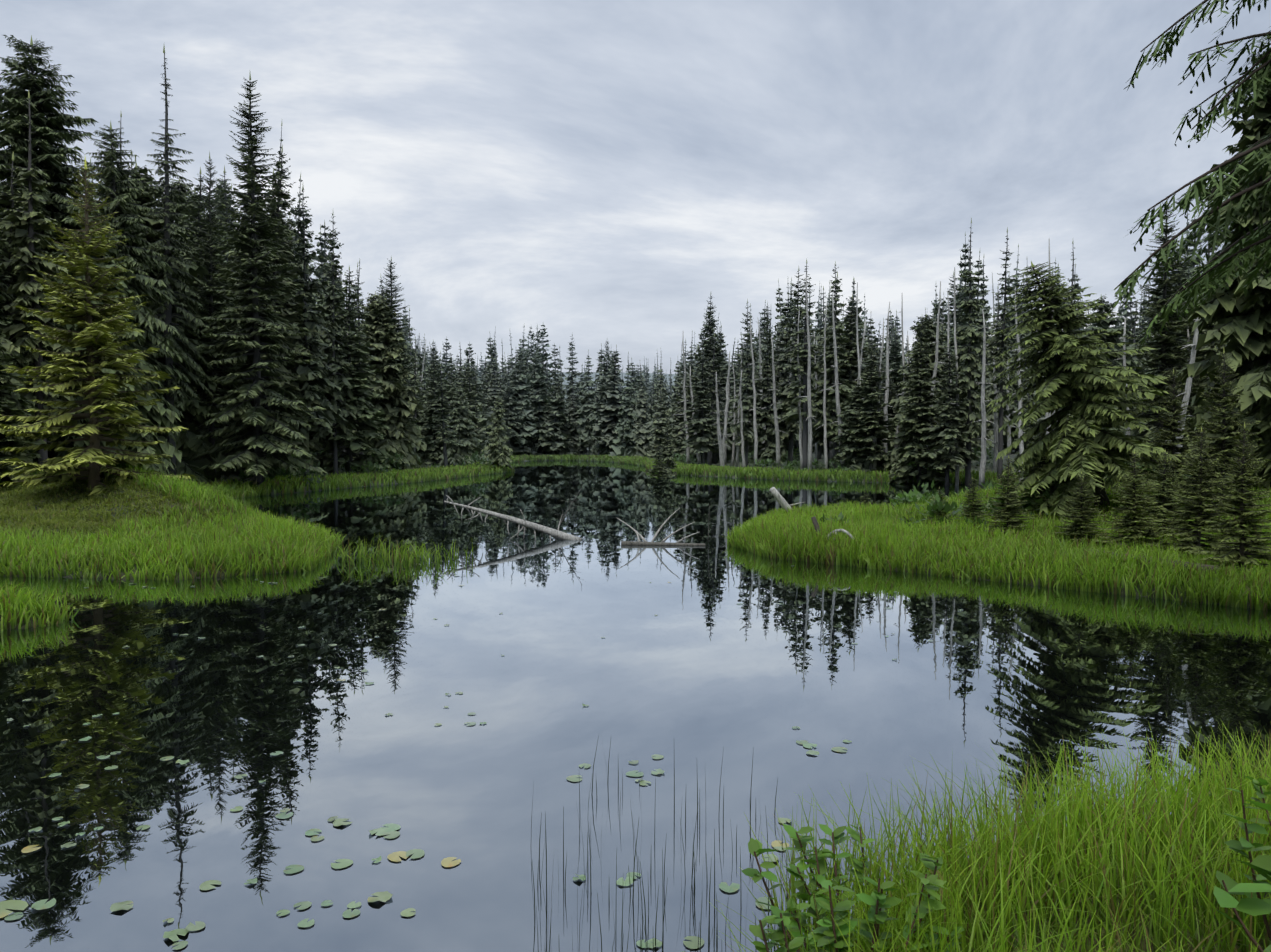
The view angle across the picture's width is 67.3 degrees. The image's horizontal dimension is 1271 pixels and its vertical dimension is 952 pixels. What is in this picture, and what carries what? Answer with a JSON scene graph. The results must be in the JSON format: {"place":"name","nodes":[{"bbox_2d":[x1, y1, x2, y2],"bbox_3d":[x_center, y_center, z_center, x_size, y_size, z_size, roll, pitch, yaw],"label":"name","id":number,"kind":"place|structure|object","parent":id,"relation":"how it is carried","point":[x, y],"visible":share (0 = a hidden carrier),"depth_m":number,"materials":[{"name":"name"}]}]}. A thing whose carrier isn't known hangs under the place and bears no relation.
{"place":"outdoors","nodes":[
{"label":"outdoors","id":0,"kind":"place"},
{"bbox_2d":[2,454,1111,497],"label":"grassy far bank","id":1,"kind":"structure","parent":0,"point":[344,479],"depth_m":48.19,"materials":[{"name":"green plant"}]},
{"bbox_2d":[0,460,1270,951],"bbox_3d":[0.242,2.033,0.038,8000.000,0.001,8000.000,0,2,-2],"label":"pond water","id":2,"kind":"structure","parent":0,"point":[708,658],"depth_m":7.12,"materials":[{"name":"grey liquid"}]},
{"bbox_2d":[320,534,473,570],"bbox_3d":[-4.234,1.220,16.303,3.278,0.482,2.348,1,3,34],"label":"sedge","id":3,"kind":"object","parent":2,"relation":"on","point":[362,554],"visible":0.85,"depth_m":16.06,"materials":[{"name":"green plant"}]},
{"bbox_2d":[0,565,961,949],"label":"lily pads","id":4,"kind":"object","parent":2,"relation":"on","point":[390,831],"visible":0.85,"depth_m":4.58,"materials":[{"name":"green plant"}]},
{"bbox_2d":[444,495,581,539],"bbox_3d":[-2.566,0.916,19.811,2.960,1.037,0.462,0,2,7],"label":"fallen log","id":5,"kind":"object","parent":2,"relation":"in","point":[550,532],"visible":0.92,"depth_m":19.77,"materials":[{"name":"grey wood"}]},
{"bbox_2d":[556,483,581,528],"bbox_3d":[-1.394,0.723,20.336,0.744,1.230,0.138,0,2,6],"label":"dead branch","id":6,"kind":"object","parent":5,"relation":"attached to","point":[569,506],"visible":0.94,"depth_m":20.34,"materials":[{"name":"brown wood"}]},
{"bbox_2d":[531,736,787,951],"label":"reeds","id":7,"kind":"object","parent":2,"relation":"on","point":[640,874],"visible":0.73,"depth_m":4.21,"materials":[{"name":"green plant"}]},
{"bbox_2d":[616,505,709,545],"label":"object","id":8,"kind":"object","parent":2,"relation":"on","point":[662,542],"visible":0.96,"depth_m":18.60,"materials":[{"name":"grey wood"}]},
{"bbox_2d":[0,372,1270,951],"bbox_3d":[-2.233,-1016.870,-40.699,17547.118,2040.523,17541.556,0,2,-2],"label":"terrain","id":9,"kind":"structure","parent":0,"point":[822,460],"depth_m":14.20,"materials":[{"name":"green plant"}]},
{"bbox_2d":[0,241,35,485],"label":"hemlock tree","id":10,"kind":"object","parent":9,"relation":"on","point":[5,319],"visible":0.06,"depth_m":28.73,"materials":[{"name":"green plant"}]},
{"bbox_2d":[0,295,45,466],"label":"spruce tree","id":11,"kind":"object","parent":9,"relation":"on","point":[4,396],"visible":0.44,"depth_m":25.02,"materials":[{"name":"green plant"}]},
{"bbox_2d":[0,35,146,461],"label":"hemlock tree","id":12,"kind":"object","parent":9,"relation":"on","point":[49,155],"visible":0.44,"depth_m":32.96,"materials":[{"name":"green plant"}]},
{"bbox_2d":[0,157,196,495],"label":"young tree","id":13,"kind":"object","parent":9,"relation":"on","point":[83,313],"visible":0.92,"depth_m":22.08,"materials":[{"name":"green plant"}]},
{"bbox_2d":[53,121,189,470],"bbox_3d":[-17.701,-5.539,32.254,4.322,12.448,4.245,0,2,-11],"label":"hemlock tree","id":14,"kind":"object","parent":9,"relation":"on","point":[138,284],"visible":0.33,"depth_m":32.02,"materials":[{"name":"green plant"}]},
{"bbox_2d":[0,473,292,565],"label":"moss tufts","id":15,"kind":"object","parent":9,"relation":"on","point":[18,509],"visible":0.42,"depth_m":20.61,"materials":[{"name":"green plant"}]},
{"bbox_2d":[0,459,351,630],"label":"bank grass","id":16,"kind":"structure","parent":9,"relation":"on","point":[305,542],"depth_m":15.14,"materials":[{"name":"green plant"}]},
{"bbox_2d":[135,46,216,474],"bbox_3d":[-17.102,-7.568,35.004,3.329,16.319,2.994,-2,3,-42],"label":"spire tree","id":17,"kind":"object","parent":9,"relation":"on","point":[182,347],"visible":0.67,"depth_m":34.82,"materials":[{"name":"green plant"}]},
{"bbox_2d":[181,152,245,480],"bbox_3d":[-17.051,-6.216,38.264,2.668,13.157,2.633,1,3,33],"label":"spruce tree","id":18,"kind":"object","parent":9,"relation":"on","point":[207,297],"visible":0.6,"depth_m":38.11,"materials":[{"name":"green plant"}]},
{"bbox_2d":[0,91,487,483],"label":"forest","id":19,"kind":"object","parent":9,"relation":"on","point":[378,440],"visible":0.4,"depth_m":40.67,"materials":[{"name":"green plant"}]},
{"bbox_2d":[188,74,327,485],"bbox_3d":[-14.414,-7.292,36.054,5.032,15.905,4.881,-1,2,-21],"label":"spruce tree","id":20,"kind":"object","parent":9,"relation":"on","point":[250,453],"visible":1,"depth_m":35.80,"materials":[{"name":"green plant"}]},
{"bbox_2d":[271,187,346,477],"bbox_3d":[-14.636,-6.262,42.114,3.285,13.396,3.469,0,2,-7],"label":"spruce tree","id":21,"kind":"object","parent":9,"relation":"on","point":[315,369],"visible":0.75,"depth_m":42.02,"materials":[{"name":"green plant"}]},
{"bbox_2d":[309,213,364,473],"bbox_3d":[-14.212,-6.265,45.379,2.586,12.870,2.448,-1,2,-22],"label":"spruce tree","id":22,"kind":"object","parent":9,"relation":"on","point":[333,299],"visible":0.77,"depth_m":45.25,"materials":[{"name":"green plant"}]},
{"bbox_2d":[351,263,376,472],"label":"spire tree","id":23,"kind":"object","parent":9,"relation":"on","point":[367,355],"visible":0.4,"depth_m":48.70,"materials":[{"name":"green plant"}]},
{"bbox_2d":[371,257,425,468],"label":"spruce tree","id":24,"kind":"object","parent":9,"relation":"on","point":[391,319],"visible":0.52,"depth_m":52.84,"materials":[{"name":"green plant"}]},
{"bbox_2d":[437,358,464,464],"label":"spruce tree","id":25,"kind":"object","parent":9,"relation":"on","point":[453,381],"visible":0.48,"depth_m":67.04,"materials":[{"name":"green plant"}]},
{"bbox_2d":[482,394,513,469],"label":"hemlock tree","id":26,"kind":"object","parent":9,"relation":"on","point":[498,455],"visible":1,"depth_m":60.76,"materials":[{"name":"green plant"}]},
{"bbox_2d":[501,355,522,445],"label":"spruce tree","id":27,"kind":"object","parent":9,"relation":"on","point":[508,415],"visible":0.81,"depth_m":98.25,"materials":[{"name":"green plant"}]},
{"bbox_2d":[514,340,538,440],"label":"tree","id":28,"kind":"object","parent":9,"relation":"on","point":[526,368],"visible":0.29,"depth_m":106.46,"materials":[{"name":"green plant"}]},
{"bbox_2d":[528,326,545,452],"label":"spruce tree","id":29,"kind":"object","parent":9,"relation":"on","point":[537,348],"visible":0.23,"depth_m":111.09,"materials":[{"name":"green plant"}]},
{"bbox_2d":[545,343,566,452],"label":"tree","id":30,"kind":"object","parent":9,"relation":"on","point":[553,370],"visible":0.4,"depth_m":111.37,"materials":[{"name":"green plant"}]},
{"bbox_2d":[562,335,585,439],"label":"spruce tree","id":31,"kind":"object","parent":9,"relation":"on","point":[570,391],"visible":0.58,"depth_m":106.71,"materials":[{"name":"green plant"}]},
{"bbox_2d":[575,364,591,452],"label":"tree","id":32,"kind":"object","parent":9,"relation":"on","point":[582,390],"visible":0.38,"depth_m":111.36,"materials":[{"name":"green plant"}]},
{"bbox_2d":[576,349,596,450],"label":"tree","id":33,"kind":"object","parent":9,"relation":"on","point":[585,409],"visible":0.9,"depth_m":102.41,"materials":[{"name":"green plant"}]},
{"bbox_2d":[0,440,1190,528],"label":"shrubs","id":34,"kind":"object","parent":9,"relation":"on","point":[915,495],"visible":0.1,"depth_m":36.63,"materials":[{"name":"green plant"}]},
{"bbox_2d":[591,340,619,455],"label":"spruce tree","id":35,"kind":"object","parent":9,"relation":"on","point":[606,371],"visible":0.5,"depth_m":98.54,"materials":[{"name":"green plant"}]},
{"bbox_2d":[647,447,671,478],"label":"young tree","id":36,"kind":"object","parent":9,"relation":"on","point":[659,466],"visible":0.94,"depth_m":51.49,"materials":[{"name":"green plant"}]},
{"bbox_2d":[658,415,676,475],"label":"young tree","id":37,"kind":"object","parent":9,"relation":"on","point":[668,459],"visible":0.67,"depth_m":55.92,"materials":[{"name":"green plant"}]},
{"bbox_2d":[676,339,689,463],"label":"snag tree","id":38,"kind":"object","parent":9,"relation":"on","point":[687,436],"visible":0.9,"depth_m":64.28,"materials":[{"name":"grey wood"}]},
{"bbox_2d":[687,366,700,464],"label":"snag tree","id":39,"kind":"object","parent":9,"relation":"on","point":[697,454],"visible":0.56,"depth_m":64.44,"materials":[{"name":"grey wood"}]},
{"bbox_2d":[688,294,733,463],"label":"spruce tree","id":40,"kind":"object","parent":9,"relation":"on","point":[710,329],"visible":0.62,"depth_m":71.32,"materials":[{"name":"green plant"}]},
{"bbox_2d":[245,211,1206,463],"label":"forest","id":41,"kind":"object","parent":9,"relation":"on","point":[643,408],"visible":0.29,"depth_m":97.06,"materials":[{"name":"green plant"}]},
{"bbox_2d":[722,371,731,464],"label":"snag tree","id":42,"kind":"object","parent":9,"relation":"on","point":[725,447],"visible":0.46,"depth_m":64.12,"materials":[{"name":"grey wood"}]},
{"bbox_2d":[733,346,742,466],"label":"snag tree","id":43,"kind":"object","parent":9,"relation":"on","point":[737,455],"visible":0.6,"depth_m":61.28,"materials":[{"name":"grey wood"}]},
{"bbox_2d":[727,299,768,466],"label":"spruce tree","id":44,"kind":"object","parent":9,"relation":"on","point":[748,430],"visible":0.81,"depth_m":61.09,"materials":[{"name":"green plant"}]},
{"bbox_2d":[747,318,764,466],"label":"snag tree","id":45,"kind":"object","parent":9,"relation":"on","point":[754,421],"visible":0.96,"depth_m":58.72,"materials":[{"name":"grey wood"}]},
{"bbox_2d":[748,303,786,466],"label":"spruce tree","id":46,"kind":"object","parent":9,"relation":"on","point":[769,446],"visible":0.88,"depth_m":61.20,"materials":[{"name":"green plant"}]},
{"bbox_2d":[770,336,788,466],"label":"snag tree","id":47,"kind":"object","parent":9,"relation":"on","point":[775,417],"visible":0.96,"depth_m":58.35,"materials":[{"name":"grey wood"}]},
{"bbox_2d":[795,308,802,469],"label":"snag tree","id":48,"kind":"object","parent":9,"relation":"on","point":[800,430],"visible":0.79,"depth_m":53.87,"materials":[{"name":"grey wood"}]},
{"bbox_2d":[781,259,827,470],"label":"spire tree","id":49,"kind":"object","parent":9,"relation":"on","point":[791,413],"visible":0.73,"depth_m":53.76,"materials":[{"name":"green plant"}]},
{"bbox_2d":[796,274,816,469],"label":"snag tree","id":50,"kind":"object","parent":9,"relation":"on","point":[809,457],"visible":0.96,"depth_m":51.37,"materials":[{"name":"grey wood"}]},
{"bbox_2d":[770,487,852,541],"bbox_3d":[3.406,0.848,18.923,0.875,1.031,5.994,0,2,1],"label":"driftwood","id":51,"kind":"object","parent":9,"relation":"on","point":[779,498],"visible":0.54,"depth_m":21.43,"materials":[{"name":"grey wood"}]},
{"bbox_2d":[814,334,818,469],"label":"snag tree","id":52,"kind":"object","parent":9,"relation":"on","point":[816,446],"visible":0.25,"depth_m":56.28,"materials":[{"name":"grey wood"}]},
{"bbox_2d":[815,304,835,469],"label":"snag tree","id":53,"kind":"object","parent":9,"relation":"on","point":[825,428],"visible":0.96,"depth_m":51.67,"materials":[{"name":"grey wood"}]},
{"bbox_2d":[811,264,856,467],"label":"spruce tree","id":54,"kind":"object","parent":9,"relation":"on","point":[830,396],"visible":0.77,"depth_m":53.56,"materials":[{"name":"green plant"}]},
{"bbox_2d":[828,292,849,465],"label":"snag tree","id":55,"kind":"object","parent":9,"relation":"on","point":[838,409],"visible":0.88,"depth_m":51.58,"materials":[{"name":"grey wood"}]},
{"bbox_2d":[851,282,863,398],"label":"snag tree","id":56,"kind":"object","parent":9,"relation":"on","point":[858,360],"visible":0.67,"depth_m":51.75,"materials":[{"name":"grey wood"}]},
{"bbox_2d":[854,322,864,390],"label":"snag tree","id":57,"kind":"object","parent":9,"relation":"on","point":[861,351],"visible":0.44,"depth_m":53.99,"materials":[{"name":"grey wood"}]},
{"bbox_2d":[859,491,871,504],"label":"young tree","id":58,"kind":"object","parent":9,"relation":"on","point":[864,500],"visible":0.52,"depth_m":28.81,"materials":[{"name":"green plant"}]},
{"bbox_2d":[847,336,894,469],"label":"spruce tree","id":59,"kind":"object","parent":9,"relation":"on","point":[870,400],"visible":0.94,"depth_m":49.61,"materials":[{"name":"green plant"}]},
{"bbox_2d":[873,320,888,469],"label":"snag tree","id":60,"kind":"object","parent":9,"relation":"on","point":[875,438],"visible":0.46,"depth_m":49.67,"materials":[{"name":"grey wood"}]},
{"bbox_2d":[881,302,891,451],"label":"snag tree","id":61,"kind":"object","parent":9,"relation":"on","point":[887,371],"visible":0.58,"depth_m":52.07,"materials":[{"name":"grey wood"}]},
{"bbox_2d":[889,359,907,468],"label":"snag tree","id":62,"kind":"object","parent":9,"relation":"on","point":[898,426],"visible":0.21,"depth_m":49.91,"materials":[{"name":"grey wood"}]},
{"bbox_2d":[896,297,906,445],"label":"snag tree","id":63,"kind":"object","parent":9,"relation":"on","point":[904,378],"visible":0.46,"depth_m":49.88,"materials":[{"name":"grey wood"}]},
{"bbox_2d":[907,336,911,439],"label":"snag tree","id":64,"kind":"object","parent":9,"relation":"on","point":[908,350],"visible":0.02,"depth_m":49.62,"materials":[{"name":"grey wood"}]},
{"bbox_2d":[887,317,954,483],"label":"spruce tree","id":65,"kind":"object","parent":9,"relation":"on","point":[905,471],"visible":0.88,"depth_m":44.48,"materials":[{"name":"green plant"}]},
{"bbox_2d":[925,281,944,470],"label":"snag tree","id":66,"kind":"object","parent":9,"relation":"on","point":[936,352],"visible":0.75,"depth_m":45.73,"materials":[{"name":"grey wood"}]},
{"bbox_2d":[922,486,950,522],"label":"young tree","id":67,"kind":"object","parent":9,"relation":"on","point":[940,513],"visible":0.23,"depth_m":18.77,"materials":[{"name":"green plant"}]},
{"bbox_2d":[917,339,980,485],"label":"spruce tree","id":68,"kind":"object","parent":9,"relation":"on","point":[948,444],"visible":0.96,"depth_m":42.97,"materials":[{"name":"green plant"}]},
{"bbox_2d":[668,205,1230,473],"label":"forest","id":69,"kind":"object","parent":9,"relation":"on","point":[709,437],"visible":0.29,"depth_m":61.29,"materials":[{"name":"green plant"}]},
{"bbox_2d":[949,267,965,485],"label":"snag tree","id":70,"kind":"object","parent":9,"relation":"on","point":[957,438],"visible":0.56,"depth_m":43.28,"materials":[{"name":"grey wood"}]},
{"bbox_2d":[944,218,992,485],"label":"spire tree","id":71,"kind":"object","parent":9,"relation":"on","point":[972,360],"visible":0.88,"depth_m":43.12,"materials":[{"name":"green plant"}]},
{"bbox_2d":[957,478,991,527],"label":"young tree","id":72,"kind":"object","parent":9,"relation":"on","point":[972,513],"visible":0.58,"depth_m":17.86,"materials":[{"name":"green plant"}]},
{"bbox_2d":[683,721,1270,951],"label":"bank grass","id":73,"kind":"structure","parent":9,"relation":"on","point":[1130,819],"depth_m":3.79,"materials":[{"name":"green plant"}]},
{"bbox_2d":[970,309,997,486],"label":"snag tree","id":74,"kind":"object","parent":9,"relation":"on","point":[983,449],"visible":1,"depth_m":41.53,"materials":[{"name":"grey wood"}]},
{"bbox_2d":[722,477,1270,610],"bbox_3d":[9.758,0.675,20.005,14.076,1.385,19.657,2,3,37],"label":"peninsula grass","id":75,"kind":"structure","parent":9,"relation":"on","point":[872,530],"depth_m":15.17,"materials":[{"name":"green plant"}]},
{"bbox_2d":[985,227,1017,481],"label":"spire tree","id":76,"kind":"object","parent":9,"relation":"on","point":[996,356],"visible":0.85,"depth_m":43.16,"materials":[{"name":"green plant"}]},
{"bbox_2d":[742,776,1270,951],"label":"leafy shrubs","id":77,"kind":"object","parent":9,"relation":"on","point":[877,901],"visible":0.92,"depth_m":3.18,"materials":[{"name":"green plant"}]},
{"bbox_2d":[976,455,1038,535],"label":"young tree","id":78,"kind":"object","parent":9,"relation":"on","point":[1006,513],"visible":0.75,"depth_m":17.02,"materials":[{"name":"green plant"}]},
{"bbox_2d":[1010,288,1024,480],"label":"snag tree","id":79,"kind":"object","parent":9,"relation":"on","point":[1021,445],"visible":0.44,"depth_m":40.10,"materials":[{"name":"grey wood"}]},
{"bbox_2d":[1012,430,1078,517],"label":"young tree","id":80,"kind":"object","parent":9,"relation":"on","point":[1044,458],"visible":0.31,"depth_m":19.20,"materials":[{"name":"green plant"}]},
{"bbox_2d":[1049,239,1054,429],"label":"snag tree","id":81,"kind":"object","parent":9,"relation":"on","point":[1050,273],"visible":0.06,"depth_m":40.04,"materials":[{"name":"grey wood"}]},
{"bbox_2d":[1053,242,1086,432],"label":"spire tree","id":82,"kind":"object","parent":9,"relation":"on","point":[1073,288],"visible":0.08,"depth_m":39.73,"materials":[{"name":"green plant"}]},
{"bbox_2d":[892,811,1270,951],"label":"short grass","id":83,"kind":"structure","parent":9,"relation":"on","point":[1054,925],"depth_m":3.56,"materials":[{"name":"green plant"}]},
{"bbox_2d":[1053,471,1111,546],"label":"young tree","id":84,"kind":"object","parent":9,"relation":"on","point":[1076,526],"visible":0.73,"depth_m":16.02,"materials":[{"name":"green plant"}]},
{"bbox_2d":[987,261,1185,524],"bbox_3d":[8.591,-1.702,19.245,3.563,5.253,3.499,-17,3,-1],"label":"hemlock tree","id":85,"kind":"object","parent":9,"relation":"on","point":[1068,371],"visible":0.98,"depth_m":18.71,"materials":[{"name":"green plant"}]},
{"bbox_2d":[1116,318,1129,434],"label":"snag tree","id":86,"kind":"object","parent":9,"relation":"on","point":[1124,364],"visible":0.23,"depth_m":29.04,"materials":[{"name":"grey wood"}]},
{"bbox_2d":[1092,450,1170,550],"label":"young tree","id":87,"kind":"object","parent":9,"relation":"on","point":[1132,490],"visible":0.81,"depth_m":15.11,"materials":[{"name":"green plant"}]},
{"bbox_2d":[1104,199,1208,478],"bbox_3d":[14.394,-3.322,26.035,3.139,8.537,3.045,-1,2,-15],"label":"spruce tree","id":88,"kind":"object","parent":9,"relation":"on","point":[1164,356],"visible":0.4,"depth_m":25.86,"materials":[{"name":"green plant"}]},
{"bbox_2d":[1128,449,1206,542],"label":"young tree","id":89,"kind":"object","parent":9,"relation":"on","point":[1165,479],"visible":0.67,"depth_m":16.23,"materials":[{"name":"green plant"}]},
{"bbox_2d":[1139,368,1199,510],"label":"young tree","id":90,"kind":"object","parent":9,"relation":"on","point":[1173,449],"visible":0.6,"depth_m":18.59,"materials":[{"name":"green plant"}]},
{"bbox_2d":[1162,293,1203,452],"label":"snag tree","id":91,"kind":"object","parent":9,"relation":"on","point":[1189,379],"visible":0.31,"depth_m":24.75,"materials":[{"name":"grey wood"}]},
{"bbox_2d":[1181,329,1192,428],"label":"snag tree","id":92,"kind":"object","parent":9,"relation":"on","point":[1188,339],"visible":0.06,"depth_m":26.35,"materials":[{"name":"grey wood"}]},
{"bbox_2d":[1108,0,1270,351],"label":"conifer branches","id":93,"kind":"object","parent":9,"relation":"on","point":[1258,153],"visible":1,"depth_m":7.66,"materials":[{"name":"green plant"}]},
{"bbox_2d":[1146,427,1248,558],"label":"young tree","id":94,"kind":"object","parent":9,"relation":"on","point":[1195,505],"visible":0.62,"depth_m":14.09,"materials":[{"name":"green plant"}]},
{"bbox_2d":[1175,249,1228,444],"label":"spruce tree","id":95,"kind":"object","parent":9,"relation":"on","point":[1209,352],"depth_m":25.92,"materials":[{"name":"green plant"}]},
{"bbox_2d":[1174,350,1270,519],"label":"young tree","id":96,"kind":"object","parent":9,"relation":"on","point":[1224,444],"visible":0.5,"depth_m":17.38,"materials":[{"name":"green plant"}]},
{"bbox_2d":[1177,42,1270,490],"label":"hemlock tree","id":97,"kind":"object","parent":9,"relation":"on","point":[1243,325],"visible":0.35,"depth_m":19.85,"materials":[{"name":"green plant"}]},
{"bbox_2d":[1189,423,1270,574],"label":"young tree","id":98,"kind":"object","parent":9,"relation":"on","point":[1236,555],"visible":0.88,"depth_m":12.66,"materials":[{"name":"green plant"}]},
{"bbox_2d":[0,0,1270,373],"label":"sky","id":99,"kind":"structure","parent":0,"point":[594,172],"materials":[{"name":"grey"}]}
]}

